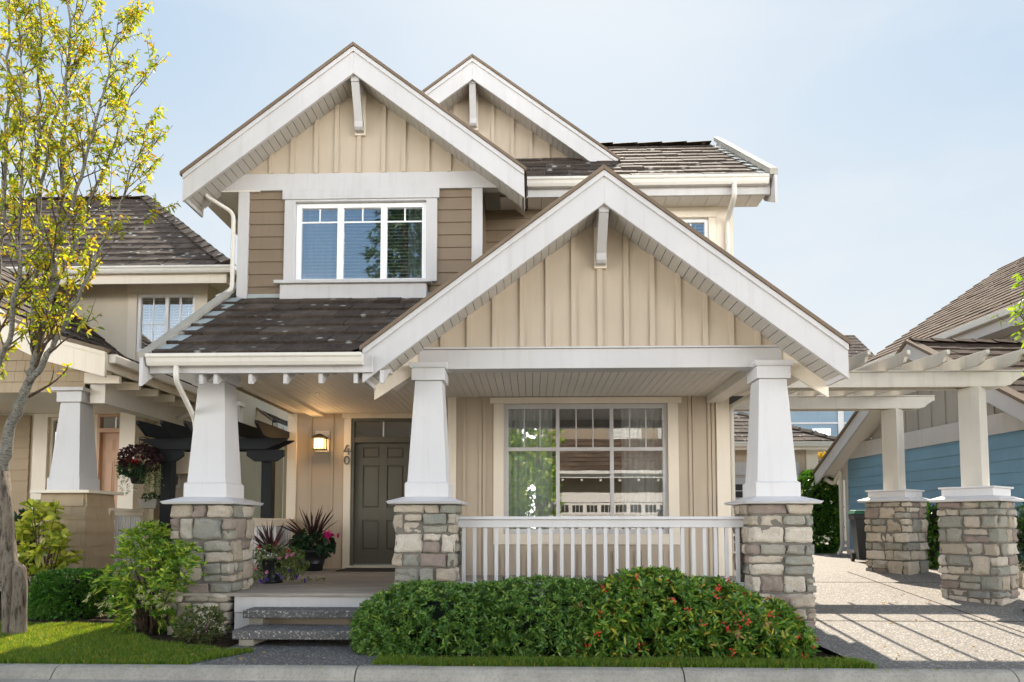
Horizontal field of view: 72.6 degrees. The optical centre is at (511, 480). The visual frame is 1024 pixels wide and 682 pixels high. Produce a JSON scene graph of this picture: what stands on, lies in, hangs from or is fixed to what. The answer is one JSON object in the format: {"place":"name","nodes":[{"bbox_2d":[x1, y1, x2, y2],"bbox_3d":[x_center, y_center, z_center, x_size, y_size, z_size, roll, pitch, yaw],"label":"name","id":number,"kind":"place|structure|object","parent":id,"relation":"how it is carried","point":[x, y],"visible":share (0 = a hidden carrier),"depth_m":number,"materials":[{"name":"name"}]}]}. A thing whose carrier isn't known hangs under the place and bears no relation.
{"place":"outdoors","nodes":[
{"label":"outdoors","id":0,"kind":"place"},
{"bbox_2d":[0,620,255,664],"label":"grass","id":1,"kind":"structure","parent":0,"point":[85,643],"depth_m":6.78,"materials":[{"name":"green plant"}]},
{"bbox_2d":[192,640,431,666],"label":"path","id":2,"kind":"structure","parent":0,"point":[314,652],"depth_m":6.61,"materials":[{"name":"grey concrete"}]},
{"bbox_2d":[47,648,734,665],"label":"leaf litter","id":3,"kind":"object","parent":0,"point":[281,657],"visible":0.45,"depth_m":6.51,"materials":[{"name":"brown plant"}]},
{"bbox_2d":[0,591,841,658],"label":"planting bed","id":4,"kind":"object","parent":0,"point":[227,641],"depth_m":7.40,"materials":[{"name":"soil"}]},
{"bbox_2d":[0,507,38,585],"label":"dark shrub","id":5,"kind":"object","parent":4,"relation":"on","point":[21,511],"visible":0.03,"depth_m":11.06,"materials":[{"name":"green plant"}]},
{"bbox_2d":[15,499,83,607],"bbox_3d":[-6.640,1.048,9.731,1.381,1.613,1.002,0,-4,2],"label":"variegated shrub","id":6,"kind":"object","parent":4,"relation":"on","point":[55,542],"visible":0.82,"depth_m":9.63,"materials":[{"name":"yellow plant"}]},
{"bbox_2d":[28,567,112,620],"bbox_3d":[-5.831,1.520,9.242,0.802,0.746,0.870,0,-4,2],"label":"box hedge","id":7,"kind":"object","parent":4,"relation":"on","point":[57,592],"visible":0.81,"depth_m":8.91,"materials":[{"name":"green plant"}]},
{"bbox_2d":[0,0,180,634],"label":"street tree","id":8,"kind":"object","parent":4,"relation":"on","point":[14,593],"visible":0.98,"depth_m":7.91,"materials":[{"name":"yellow plant"}]},
{"bbox_2d":[0,195,287,595],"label":"neighbour house","id":9,"kind":"structure","parent":4,"relation":"on","point":[77,429],"depth_m":12.70,"materials":[{"name":"beige"}]},
{"bbox_2d":[48,418,57,477],"bbox_3d":[-8.208,-0.473,13.280,0.563,1.501,1.125,0,-4,2],"label":"porch window","id":10,"kind":"structure","parent":9,"relation":"in","point":[53,421],"depth_m":12.75,"materials":[{"name":"white glass"}]},
{"bbox_2d":[96,414,119,507],"bbox_3d":[-7.232,0.193,12.679,0.650,2.823,0.120,0,-4,2],"label":"front door","id":11,"kind":"structure","parent":9,"relation":"in","point":[107,449],"depth_m":12.71,"materials":[{"name":"brown wood"}]},
{"bbox_2d":[139,491,159,508],"bbox_3d":[-5.971,0.315,11.530,0.346,0.291,0.293,0,-4,2],"label":"flower pot","id":12,"kind":"object","parent":9,"relation":"attached to","point":[146,502],"visible":0.98,"depth_m":11.43,"materials":[{"name":"beige ceramic"}]},
{"bbox_2d":[136,294,194,351],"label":"upper window","id":13,"kind":"structure","parent":9,"relation":"in","point":[158,314],"depth_m":13.64,"materials":[{"name":"glass"}]},
{"bbox_2d":[155,474,187,497],"bbox_3d":[-6.721,-0.521,13.805,0.757,1.719,0.048,0,-4,2],"label":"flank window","id":14,"kind":"structure","parent":9,"relation":"in","point":[181,479],"depth_m":13.75,"materials":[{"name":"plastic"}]},
{"bbox_2d":[83,518,209,634],"bbox_3d":[-3.932,1.104,7.768,1.410,1.371,0.994,0,-4,2],"label":"leafy shrub","id":15,"kind":"object","parent":4,"relation":"on","point":[153,621],"visible":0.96,"depth_m":7.61,"materials":[{"name":"green plant"}]},
{"bbox_2d":[171,605,230,644],"bbox_3d":[-3.230,1.504,7.227,0.600,0.453,0.483,0,-4,2],"label":"shrub","id":16,"kind":"object","parent":4,"relation":"on","point":[189,627],"visible":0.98,"depth_m":7.17,"materials":[{"name":"green plant"}]},
{"bbox_2d":[136,420,294,589],"bbox_3d":[-4.858,0.577,11.426,2.441,2.943,1.500,0,-4,2],"label":"arbour","id":17,"kind":"object","parent":4,"relation":"on","point":[263,442],"visible":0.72,"depth_m":11.34,"materials":[{"name":"black wood"}]},
{"bbox_2d":[115,437,164,494],"bbox_3d":[-5.982,-0.221,11.264,0.755,0.997,0.776,2,-4,-32],"label":"hanging basket","id":18,"kind":"object","parent":17,"relation":"hanging from","point":[136,473],"visible":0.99,"depth_m":11.14,"materials":[{"name":"black plastic"}]},
{"bbox_2d":[348,573,632,657],"bbox_3d":[-0.201,1.368,7.044,2.890,0.873,1.211,0,-4,2],"label":"evergreen shrub","id":19,"kind":"object","parent":4,"relation":"on","point":[407,617],"visible":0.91,"depth_m":6.66,"materials":[{"name":"green plant"}]},
{"bbox_2d":[138,42,851,645],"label":"craftsman house","id":20,"kind":"structure","parent":4,"relation":"on","point":[472,318],"depth_m":9.36,"materials":[{"name":"beige wood"}]},
{"bbox_2d":[251,519,325,583],"bbox_3d":[-2.985,0.916,9.067,1.119,0.852,0.654,-2,-4,29],"label":"planter","id":21,"kind":"object","parent":20,"relation":"on","point":[271,567],"visible":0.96,"depth_m":9.05,"materials":[{"name":"black plastic"}]},
{"bbox_2d":[283,505,339,570],"bbox_3d":[-3.317,0.925,11.427,0.898,1.095,0.940,3,-5,-40],"label":"planter","id":22,"kind":"object","parent":20,"relation":"on","point":[316,555],"visible":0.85,"depth_m":11.33,"materials":[{"name":"black plastic"}]},
{"bbox_2d":[274,188,439,298],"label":"upper window","id":23,"kind":"structure","parent":20,"relation":"in","point":[357,244],"depth_m":9.71,"materials":[{"name":"glass"}]},
{"bbox_2d":[336,568,394,571],"bbox_3d":[-2.247,1.472,11.549,1.170,0.015,0.700,0,-4,2],"label":"door mat","id":24,"kind":"object","parent":20,"relation":"on","point":[372,569],"depth_m":11.46,"materials":[{"name":"rubber"}]},
{"bbox_2d":[342,413,412,568],"bbox_3d":[-2.243,0.176,12.309,1.420,2.702,0.542,0,-4,2],"label":"front door","id":25,"kind":"structure","parent":20,"relation":"in","point":[376,473],"depth_m":12.14,"materials":[{"name":"paint"}]},
{"bbox_2d":[490,397,680,544],"bbox_3d":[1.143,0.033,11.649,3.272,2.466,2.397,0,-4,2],"label":"porch window","id":26,"kind":"structure","parent":20,"relation":"in","point":[553,456],"depth_m":10.71,"materials":[{"name":"white glass"}]},
{"bbox_2d":[670,210,715,243],"bbox_3d":[2.637,-3.373,10.948,0.777,1.150,1.388,0,-4,2],"label":"corner window","id":27,"kind":"structure","parent":20,"relation":"in","point":[701,225],"depth_m":10.29,"materials":[{"name":"plastic"}]},
{"bbox_2d":[422,652,833,658],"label":"leaf litter","id":28,"kind":"object","parent":4,"relation":"on","point":[608,657],"visible":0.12,"depth_m":6.51,"materials":[{"name":"brown plant"}]},
{"bbox_2d":[563,565,821,659],"bbox_3d":[1.698,1.321,6.909,2.461,0.981,1.355,0,-4,2],"label":"berry shrub","id":29,"kind":"object","parent":4,"relation":"on","point":[733,618],"visible":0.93,"depth_m":6.54,"materials":[{"name":"green plant"}]},
{"bbox_2d":[0,0,1023,354],"label":"sky","id":30,"kind":"structure","parent":0,"point":[892,131],"materials":[{"name":"blue"}]},
{"bbox_2d":[812,541,1023,669],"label":"driveway","id":31,"kind":"structure","parent":0,"point":[861,627],"depth_m":7.80,"materials":[{"name":"grey concrete"}]},
{"bbox_2d":[734,412,835,543],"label":"garage","id":32,"kind":"structure","parent":31,"relation":"on","point":[809,445],"depth_m":21.80,"materials":[{"name":"metal"}]},
{"bbox_2d":[735,476,745,499],"bbox_3d":[7.354,0.989,21.766,4.085,2.282,0.033,0,-4,2],"label":"window","id":33,"kind":"structure","parent":32,"relation":"in","point":[739,482],"depth_m":21.81,"materials":[{"name":"metal"}]},
{"bbox_2d":[797,469,845,552],"bbox_3d":[7.584,0.773,17.282,1.049,2.176,1.262,0,-4,2],"label":"tall hedge","id":34,"kind":"object","parent":31,"relation":"on","point":[825,515],"visible":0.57,"depth_m":16.80,"materials":[{"name":"green plant"}]},
{"bbox_2d":[818,452,825,484],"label":"flowering shrub","id":35,"kind":"object","parent":31,"relation":"on","point":[820,455],"visible":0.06,"depth_m":23.93,"materials":[{"name":"plant"}]},
{"bbox_2d":[818,450,846,540],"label":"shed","id":36,"kind":"structure","parent":31,"relation":"on","point":[845,534],"depth_m":24.96,"materials":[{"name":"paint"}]},
{"bbox_2d":[848,510,867,560],"bbox_3d":[6.964,1.083,13.681,0.559,1.030,0.689,-1,-4,16],"label":"wheelie bin","id":37,"kind":"object","parent":31,"relation":"on","point":[857,520],"visible":0.34,"depth_m":13.48,"materials":[{"name":"plastic"}]},
{"bbox_2d":[729,349,1023,605],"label":"pergola","id":38,"kind":"object","parent":31,"relation":"on","point":[977,521],"visible":0.96,"depth_m":9.22,"materials":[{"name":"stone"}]},
{"bbox_2d":[813,257,1023,559],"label":"blue house","id":39,"kind":"structure","parent":31,"relation":"on","point":[962,325],"depth_m":13.99,"materials":[{"name":"paint"}]},
{"bbox_2d":[814,572,1023,632],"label":"driveway joint","id":40,"kind":"object","parent":31,"relation":"on","point":[953,608],"visible":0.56,"depth_m":7.88,"materials":[{"name":"concrete"}]},
{"bbox_2d":[823,592,1023,660],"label":"leaf litter","id":41,"kind":"object","parent":31,"relation":"on","point":[916,620],"visible":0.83,"depth_m":6.96,"materials":[{"name":"brown plant"}]},
{"bbox_2d":[925,497,940,568],"bbox_3d":[7.349,0.957,12.131,0.564,1.349,0.599,0,-4,2],"label":"climbing plant","id":42,"kind":"object","parent":31,"relation":"on","point":[933,551],"visible":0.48,"depth_m":12.01,"materials":[{"name":"green plant"}]},
{"bbox_2d":[1015,502,1023,571],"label":"conifer shrub","id":43,"kind":"object","parent":31,"relation":"on","point":[1019,527],"visible":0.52,"depth_m":9.71,"materials":[{"name":"green plant"}]},
{"bbox_2d":[1017,561,1023,587],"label":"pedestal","id":44,"kind":"object","parent":31,"relation":"on","point":[1021,580],"visible":0.17,"depth_m":9.95,"materials":[{"name":"beige stone"}]},
{"label":"ground","id":45,"kind":"structure","parent":0,"visible":0},
{"bbox_2d":[0,663,1023,681],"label":"kerb","id":46,"kind":"structure","parent":45,"relation":"on","point":[149,673],"depth_m":6.02,"materials":[{"name":"concrete"}]},
{"bbox_2d":[27,665,979,670],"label":"leaf litter","id":47,"kind":"object","parent":46,"relation":"on","point":[636,667],"visible":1,"depth_m":6.03,"materials":[{"name":"brown plant"}]},
{"bbox_2d":[734,391,854,436],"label":"stucco house","id":48,"kind":"structure","parent":45,"relation":"on","point":[832,423],"depth_m":30.84,"materials":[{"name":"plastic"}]},
{"bbox_2d":[812,428,830,434],"bbox_3d":[13.671,-1.665,30.754,0.796,1.300,0.050,0,-4,2],"label":"window frame","id":49,"kind":"structure","parent":48,"relation":"in","point":[827,431],"depth_m":30.76,"materials":[{"name":"plastic"}]},
{"bbox_2d":[844,335,873,359],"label":"distant house","id":50,"kind":"structure","parent":45,"relation":"on","point":[858,346],"depth_m":42.33,"materials":[{"name":"paint"}]},
{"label":"lawn","id":51,"kind":"structure","parent":0,"visible":0},
{"bbox_2d":[371,653,878,668],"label":"grass","id":52,"kind":"structure","parent":51,"relation":"on","point":[702,662],"depth_m":6.17,"materials":[{"name":"green plant"}]},
{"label":"planting bed","id":53,"kind":"structure","parent":0,"visible":0},
{"bbox_2d":[990,272,1023,375],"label":"street tree","id":54,"kind":"object","parent":53,"relation":"on","point":[1015,285],"visible":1,"depth_m":8.45,"materials":[{"name":"green plant"}]}
]}

